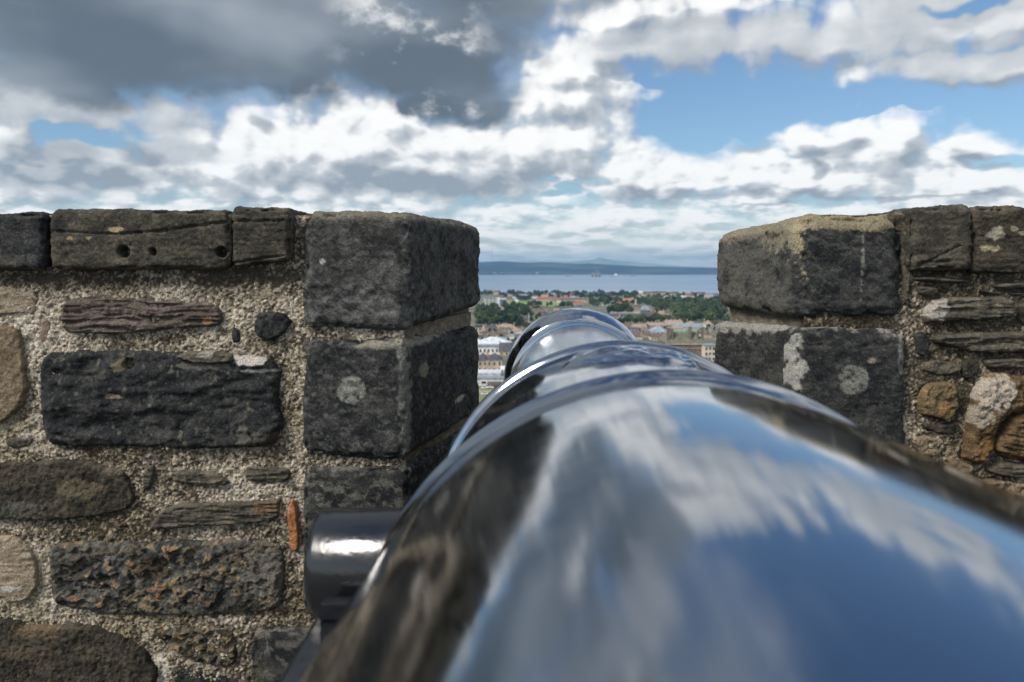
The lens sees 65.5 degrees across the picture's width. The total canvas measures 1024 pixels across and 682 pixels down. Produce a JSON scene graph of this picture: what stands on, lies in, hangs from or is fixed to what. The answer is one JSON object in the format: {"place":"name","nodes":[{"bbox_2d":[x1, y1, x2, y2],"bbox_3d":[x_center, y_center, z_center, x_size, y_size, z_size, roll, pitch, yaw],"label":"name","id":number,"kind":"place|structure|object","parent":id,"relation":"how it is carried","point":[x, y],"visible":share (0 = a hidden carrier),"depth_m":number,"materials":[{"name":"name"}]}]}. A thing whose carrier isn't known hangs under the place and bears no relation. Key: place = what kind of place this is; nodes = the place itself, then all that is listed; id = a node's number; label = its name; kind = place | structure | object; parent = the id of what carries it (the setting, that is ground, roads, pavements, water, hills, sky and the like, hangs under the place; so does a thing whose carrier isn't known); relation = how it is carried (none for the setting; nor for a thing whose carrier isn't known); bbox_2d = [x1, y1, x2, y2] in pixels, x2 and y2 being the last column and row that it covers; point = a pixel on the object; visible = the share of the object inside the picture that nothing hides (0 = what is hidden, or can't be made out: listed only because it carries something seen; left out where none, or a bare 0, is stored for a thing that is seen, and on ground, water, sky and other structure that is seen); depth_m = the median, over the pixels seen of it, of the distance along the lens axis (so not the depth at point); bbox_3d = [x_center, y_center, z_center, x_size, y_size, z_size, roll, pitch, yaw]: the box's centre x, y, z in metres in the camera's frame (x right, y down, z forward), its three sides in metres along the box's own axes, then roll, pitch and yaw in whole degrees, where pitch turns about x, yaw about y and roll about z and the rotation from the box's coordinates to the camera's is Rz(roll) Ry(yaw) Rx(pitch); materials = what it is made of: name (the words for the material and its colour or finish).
{"place":"outdoors","nodes":[
{"label":"outdoors","id":0,"kind":"place"},
{"bbox_2d":[479,388,493,402],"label":"lawn","id":1,"kind":"structure","parent":0,"point":[481,396],"depth_m":479.30,"materials":[{"name":"green plant"}]},
{"bbox_2d":[0,0,1023,267],"label":"sky","id":2,"kind":"structure","parent":0,"point":[642,131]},
{"bbox_2d":[503,301,559,306],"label":"playing field","id":3,"kind":"structure","parent":0,"point":[544,303],"depth_m":1845.45,"materials":[{"name":"green plant"}]},
{"bbox_2d":[478,261,716,274],"bbox_3d":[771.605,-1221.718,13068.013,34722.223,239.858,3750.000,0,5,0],"label":"hills","id":4,"kind":"structure","parent":0,"point":[518,268],"depth_m":11619.29,"materials":[{"name":"blue"}]},
{"bbox_2d":[478,275,718,292],"bbox_3d":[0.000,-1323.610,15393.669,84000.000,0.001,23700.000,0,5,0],"label":"water","id":5,"kind":"structure","parent":0,"point":[645,283],"depth_m":5609.44,"materials":[{"name":"blue liquid"}]},
{"bbox_2d":[591,268,600,276],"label":"oil rig","id":6,"kind":"object","parent":5,"relation":"in","point":[596,274],"visible":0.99,"depth_m":9003.08,"materials":[{"name":"grey metal"}]},
{"bbox_2d":[469,292,732,387],"bbox_3d":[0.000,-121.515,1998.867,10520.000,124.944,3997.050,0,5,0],"label":"ground","id":7,"kind":"structure","parent":0,"point":[600,307],"depth_m":1341.86,"materials":[{"name":"green plant"}]},
{"bbox_2d":[473,308,480,317],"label":"leafy tree","id":8,"kind":"object","parent":7,"relation":"on","point":[476,311],"visible":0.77,"depth_m":1068.73,"materials":[{"name":"green plant"}]},
{"bbox_2d":[475,314,480,324],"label":"leafy tree","id":9,"kind":"object","parent":7,"relation":"on","point":[478,316],"visible":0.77,"depth_m":962.14,"materials":[{"name":"green plant"}]},
{"bbox_2d":[475,325,481,334],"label":"cream block","id":10,"kind":"structure","parent":7,"relation":"on","point":[478,328],"depth_m":813.89,"materials":[{"name":"stone"}]},
{"bbox_2d":[477,316,485,324],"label":"leafy tree","id":11,"kind":"object","parent":7,"relation":"on","point":[481,320],"visible":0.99,"depth_m":954.43,"materials":[{"name":"green plant"}]},
{"bbox_2d":[478,352,486,368],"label":"bay fronted house","id":12,"kind":"structure","parent":7,"relation":"on","point":[482,362],"depth_m":566.50,"materials":[{"name":"stone"}]},
{"bbox_2d":[478,344,498,353],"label":"dormer building","id":13,"kind":"structure","parent":7,"relation":"on","point":[491,348],"depth_m":673.92,"materials":[{"name":"white stone"}]},
{"bbox_2d":[478,369,500,375],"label":"white annex","id":14,"kind":"object","parent":7,"relation":"on","point":[489,372],"visible":0.43,"depth_m":539.37,"materials":[{"name":"white"}]},
{"bbox_2d":[477,376,503,385],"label":"white terrace","id":15,"kind":"structure","parent":7,"relation":"on","point":[482,380],"depth_m":506.06,"materials":[{"name":"clear stone"}]},
{"bbox_2d":[485,323,496,330],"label":"sandstone terrace","id":16,"kind":"structure","parent":7,"relation":"on","point":[491,326],"depth_m":881.54,"materials":[{"name":"stone"}]},
{"bbox_2d":[487,310,496,314],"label":"dark tree","id":17,"kind":"object","parent":7,"relation":"on","point":[491,311],"visible":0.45,"depth_m":1037.07,"materials":[{"name":"green plant"}]},
{"bbox_2d":[489,317,496,324],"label":"light tree","id":18,"kind":"object","parent":7,"relation":"on","point":[492,320],"visible":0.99,"depth_m":954.25,"materials":[{"name":"green plant"}]},
{"bbox_2d":[487,381,500,387],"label":"brown shed","id":19,"kind":"structure","parent":7,"relation":"on","point":[494,383],"depth_m":494.56,"materials":[{"name":"brown"}]},
{"bbox_2d":[486,350,502,368],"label":"round fronted house","id":20,"kind":"structure","parent":7,"relation":"on","point":[494,360],"depth_m":562.38,"materials":[{"name":"stone"}]},
{"bbox_2d":[478,337,511,343],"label":"office building","id":21,"kind":"structure","parent":7,"relation":"on","point":[492,340],"depth_m":723.19,"materials":[{"name":"white"}]},
{"bbox_2d":[482,330,507,337],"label":"sandstone terrace","id":22,"kind":"structure","parent":7,"relation":"on","point":[498,332],"depth_m":817.85,"materials":[{"name":"brown stone"}]},
{"bbox_2d":[493,290,500,294],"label":"shore house","id":23,"kind":"structure","parent":7,"relation":"on","point":[496,292],"depth_m":3053.75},
{"bbox_2d":[494,310,504,315],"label":"dark tree","id":24,"kind":"object","parent":7,"relation":"on","point":[500,312],"visible":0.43,"depth_m":1015.31,"materials":[{"name":"green plant"}]},
{"bbox_2d":[500,366,504,374],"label":"white annex","id":25,"kind":"object","parent":7,"relation":"on","point":[502,368],"visible":0.32,"depth_m":554.82,"materials":[{"name":"white"}]},
{"bbox_2d":[500,298,506,305],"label":"grey office block","id":26,"kind":"structure","parent":7,"relation":"on","point":[502,300],"depth_m":1617.39,"materials":[{"name":"clear concrete"}]},
{"bbox_2d":[499,326,510,331],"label":"town house","id":27,"kind":"structure","parent":7,"relation":"on","point":[507,328],"depth_m":874.85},
{"bbox_2d":[498,341,513,354],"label":"slate building","id":28,"kind":"structure","parent":7,"relation":"on","point":[505,347],"depth_m":671.55,"materials":[{"name":"grey stone"}]},
{"bbox_2d":[500,313,511,323],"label":"dark tree","id":29,"kind":"object","parent":7,"relation":"on","point":[505,318],"visible":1,"depth_m":960.70,"materials":[{"name":"green plant"}]},
{"bbox_2d":[496,323,516,330],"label":"sandstone terrace","id":30,"kind":"structure","parent":7,"relation":"on","point":[508,325],"depth_m":883.06,"materials":[{"name":"beige stone"}]},
{"bbox_2d":[506,296,513,301],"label":"hipped house","id":31,"kind":"structure","parent":7,"relation":"on","point":[509,299],"depth_m":2042.05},
{"bbox_2d":[509,332,514,338],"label":"town house","id":32,"kind":"structure","parent":7,"relation":"on","point":[511,336],"depth_m":803.87,"materials":[{"name":"white"}]},
{"bbox_2d":[509,313,522,323],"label":"leafy tree","id":33,"kind":"object","parent":7,"relation":"on","point":[517,317],"visible":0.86,"depth_m":960.76,"materials":[{"name":"green plant"}]},
{"bbox_2d":[511,327,522,333],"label":"town house","id":34,"kind":"structure","parent":7,"relation":"on","point":[517,330],"depth_m":859.04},
{"bbox_2d":[524,309,529,315],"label":"dark tree","id":35,"kind":"object","parent":7,"relation":"on","point":[527,311],"visible":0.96,"depth_m":1157.00,"materials":[{"name":"green plant"}]},
{"bbox_2d":[532,308,544,312],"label":"building","id":36,"kind":"structure","parent":7,"relation":"on","point":[538,310],"depth_m":1277.96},
{"bbox_2d":[537,297,553,301],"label":"red roofed building","id":37,"kind":"structure","parent":7,"relation":"on","point":[545,299],"depth_m":2062.67,"materials":[{"name":"clear stone"}]},
{"bbox_2d":[554,304,558,310],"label":"town house","id":38,"kind":"structure","parent":7,"relation":"on","point":[556,307],"depth_m":1388.68,"materials":[{"name":"stone"}]},
{"bbox_2d":[561,297,587,302],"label":"terraced row","id":39,"kind":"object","parent":7,"relation":"on","point":[583,299],"visible":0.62,"depth_m":1931.01,"materials":[{"name":"beige stone"}]},
{"bbox_2d":[614,305,622,312],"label":"dark tree","id":40,"kind":"object","parent":7,"relation":"on","point":[619,307],"visible":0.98,"depth_m":1266.12,"materials":[{"name":"green plant"}]},
{"bbox_2d":[609,312,640,318],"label":"terraced row","id":41,"kind":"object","parent":7,"relation":"on","point":[616,315],"visible":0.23,"depth_m":1058.34,"materials":[{"name":"stone"}]},
{"bbox_2d":[623,321,632,326],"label":"town building","id":42,"kind":"structure","parent":7,"relation":"on","point":[628,324],"depth_m":930.55,"materials":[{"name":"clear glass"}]},
{"bbox_2d":[623,297,633,302],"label":"orange roofed house","id":43,"kind":"structure","parent":7,"relation":"on","point":[628,299],"depth_m":1932.92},
{"bbox_2d":[626,306,633,312],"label":"leafy tree","id":44,"kind":"object","parent":7,"relation":"on","point":[630,309],"visible":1,"depth_m":1272.53,"materials":[{"name":"green plant"}]},
{"bbox_2d":[627,326,637,330],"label":"town building","id":45,"kind":"structure","parent":7,"relation":"on","point":[633,328],"depth_m":869.73,"materials":[{"name":"stone"}]},
{"bbox_2d":[628,303,640,312],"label":"crescent","id":46,"kind":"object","parent":7,"relation":"on","point":[635,307],"visible":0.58,"depth_m":1293.00,"materials":[{"name":"beige stone"}]},
{"bbox_2d":[634,332,642,339],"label":"town house","id":47,"kind":"structure","parent":7,"relation":"on","point":[638,337],"depth_m":796.40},
{"bbox_2d":[631,323,646,329],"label":"town building","id":48,"kind":"structure","parent":7,"relation":"on","point":[640,326],"depth_m":914.81,"materials":[{"name":"beige stone"}]},
{"bbox_2d":[637,315,643,321],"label":"light tree","id":49,"kind":"object","parent":7,"relation":"on","point":[640,317],"visible":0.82,"depth_m":999.15,"materials":[{"name":"green plant"}]},
{"bbox_2d":[631,329,650,336],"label":"town building","id":50,"kind":"structure","parent":7,"relation":"on","point":[645,333],"depth_m":827.75,"materials":[{"name":"grey stone"}]},
{"bbox_2d":[638,308,651,315],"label":"slate hall","id":51,"kind":"structure","parent":7,"relation":"on","point":[644,311],"depth_m":1125.99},
{"bbox_2d":[640,306,650,312],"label":"domed building","id":52,"kind":"structure","parent":7,"relation":"on","point":[647,308],"depth_m":1235.08,"materials":[{"name":"white glass"}]},
{"bbox_2d":[645,321,665,326],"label":"town building","id":53,"kind":"structure","parent":7,"relation":"on","point":[655,323],"depth_m":949.73,"materials":[{"name":"beige stone"}]},
{"bbox_2d":[648,332,664,339],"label":"town building","id":54,"kind":"structure","parent":7,"relation":"on","point":[655,336],"depth_m":794.05,"materials":[{"name":"beige stone"}]},
{"bbox_2d":[647,327,666,332],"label":"town building","id":55,"kind":"structure","parent":7,"relation":"on","point":[659,329],"depth_m":835.97,"materials":[{"name":"grey glass"}]},
{"bbox_2d":[654,314,660,320],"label":"light tree","id":56,"kind":"object","parent":7,"relation":"on","point":[657,317],"visible":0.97,"depth_m":1046.72,"materials":[{"name":"green plant"}]},
{"bbox_2d":[659,303,666,310],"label":"leafy tree","id":57,"kind":"object","parent":7,"relation":"on","point":[662,306],"visible":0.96,"depth_m":1304.19,"materials":[{"name":"green plant"}]},
{"bbox_2d":[664,319,682,326],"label":"town building","id":58,"kind":"structure","parent":7,"relation":"on","point":[668,323],"depth_m":948.59,"materials":[{"name":"beige stone"}]},
{"bbox_2d":[670,308,678,315],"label":"light tree","id":59,"kind":"object","parent":7,"relation":"on","point":[673,311],"visible":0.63,"depth_m":1137.86,"materials":[{"name":"green plant"}]},
{"bbox_2d":[669,302,681,308],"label":"light tree","id":60,"kind":"object","parent":7,"relation":"on","point":[674,304],"visible":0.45,"depth_m":1314.78,"materials":[{"name":"green plant"}]},
{"bbox_2d":[671,324,682,329],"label":"town house","id":61,"kind":"structure","parent":7,"relation":"on","point":[677,327],"depth_m":892.87,"materials":[{"name":"beige"}]},
{"bbox_2d":[675,306,683,311],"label":"leafy tree","id":62,"kind":"object","parent":7,"relation":"on","point":[679,308],"visible":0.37,"depth_m":1152.43,"materials":[{"name":"green plant"}]},
{"bbox_2d":[658,327,705,355],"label":"victorian block","id":63,"kind":"structure","parent":7,"relation":"on","point":[690,340],"depth_m":605.89,"materials":[{"name":"beige stone"}]},
{"bbox_2d":[682,312,689,321],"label":"dark tree","id":64,"kind":"object","parent":7,"relation":"on","point":[684,317],"visible":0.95,"depth_m":1005.20,"materials":[{"name":"green plant"}]},
{"bbox_2d":[671,323,703,329],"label":"town building","id":65,"kind":"structure","parent":7,"relation":"on","point":[684,325],"depth_m":916.42,"materials":[{"name":"grey stone"}]},
{"bbox_2d":[690,323,700,329],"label":"town house","id":66,"kind":"structure","parent":7,"relation":"on","point":[698,327],"depth_m":906.43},
{"bbox_2d":[692,309,701,320],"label":"dark tree","id":67,"kind":"object","parent":7,"relation":"on","point":[696,312],"visible":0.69,"depth_m":1056.67,"materials":[{"name":"green plant"}]},
{"bbox_2d":[702,319,713,326],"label":"town building","id":68,"kind":"structure","parent":7,"relation":"on","point":[705,323],"depth_m":949.43,"materials":[{"name":"beige stone"}]},
{"bbox_2d":[704,330,711,337],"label":"town house","id":69,"kind":"structure","parent":7,"relation":"on","point":[707,335],"depth_m":818.00,"materials":[{"name":"beige"}]},
{"bbox_2d":[703,315,712,320],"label":"light tree","id":70,"kind":"object","parent":7,"relation":"on","point":[707,317],"visible":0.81,"depth_m":993.80,"materials":[{"name":"green plant"}]},
{"bbox_2d":[701,343,715,361],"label":"cream block","id":71,"kind":"structure","parent":7,"relation":"on","point":[708,351],"depth_m":596.33,"materials":[{"name":"beige stone"}]},
{"bbox_2d":[704,298,712,303],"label":"dark tree","id":72,"kind":"object","parent":7,"relation":"on","point":[707,300],"visible":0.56,"depth_m":1524.79,"materials":[{"name":"green plant"}]},
{"bbox_2d":[704,293,712,297],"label":"shore house","id":73,"kind":"structure","parent":7,"relation":"on","point":[707,295],"depth_m":2315.84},
{"bbox_2d":[705,308,717,314],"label":"leafy tree","id":74,"kind":"object","parent":7,"relation":"on","point":[708,311],"visible":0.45,"depth_m":1073.73,"materials":[{"name":"green plant"}]},
{"bbox_2d":[708,313,716,320],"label":"light tree","id":75,"kind":"object","parent":7,"relation":"on","point":[713,315],"visible":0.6,"depth_m":1037.48,"materials":[{"name":"green plant"}]},
{"bbox_2d":[711,304,719,310],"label":"leafy tree","id":76,"kind":"object","parent":7,"relation":"on","point":[715,307],"visible":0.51,"depth_m":1194.07,"materials":[{"name":"green plant"}]},
{"bbox_2d":[718,307,726,313],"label":"light tree","id":77,"kind":"object","parent":7,"relation":"on","point":[722,310],"visible":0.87,"depth_m":1205.59,"materials":[{"name":"green plant"}]},
{"bbox_2d":[722,314,729,320],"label":"leafy tree","id":78,"kind":"object","parent":7,"relation":"on","point":[727,317],"visible":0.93,"depth_m":1011.35,"materials":[{"name":"green plant"}]},
{"bbox_2d":[530,257,713,267],"bbox_3d":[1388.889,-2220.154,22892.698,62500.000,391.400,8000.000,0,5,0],"label":"hills","id":79,"kind":"structure","parent":0,"point":[599,260],"depth_m":21586.93,"materials":[{"name":"grey"}]},
{"bbox_2d":[714,204,1023,497],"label":"parapet wall","id":80,"kind":"structure","parent":0,"point":[904,326],"depth_m":2.01,"materials":[{"name":"stone"}]},
{"label":"terrace floor","id":81,"kind":"structure","parent":0,"visible":0},
{"bbox_2d":[0,206,480,681],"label":"parapet wall","id":82,"kind":"structure","parent":81,"relation":"on","point":[207,417],"depth_m":2.03,"materials":[{"name":"stone"}]},
{"bbox_2d":[279,308,1023,681],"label":"cannon","id":83,"kind":"object","parent":81,"relation":"on","point":[599,496],"visible":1,"depth_m":0.38,"materials":[{"name":"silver metal"}]}
]}

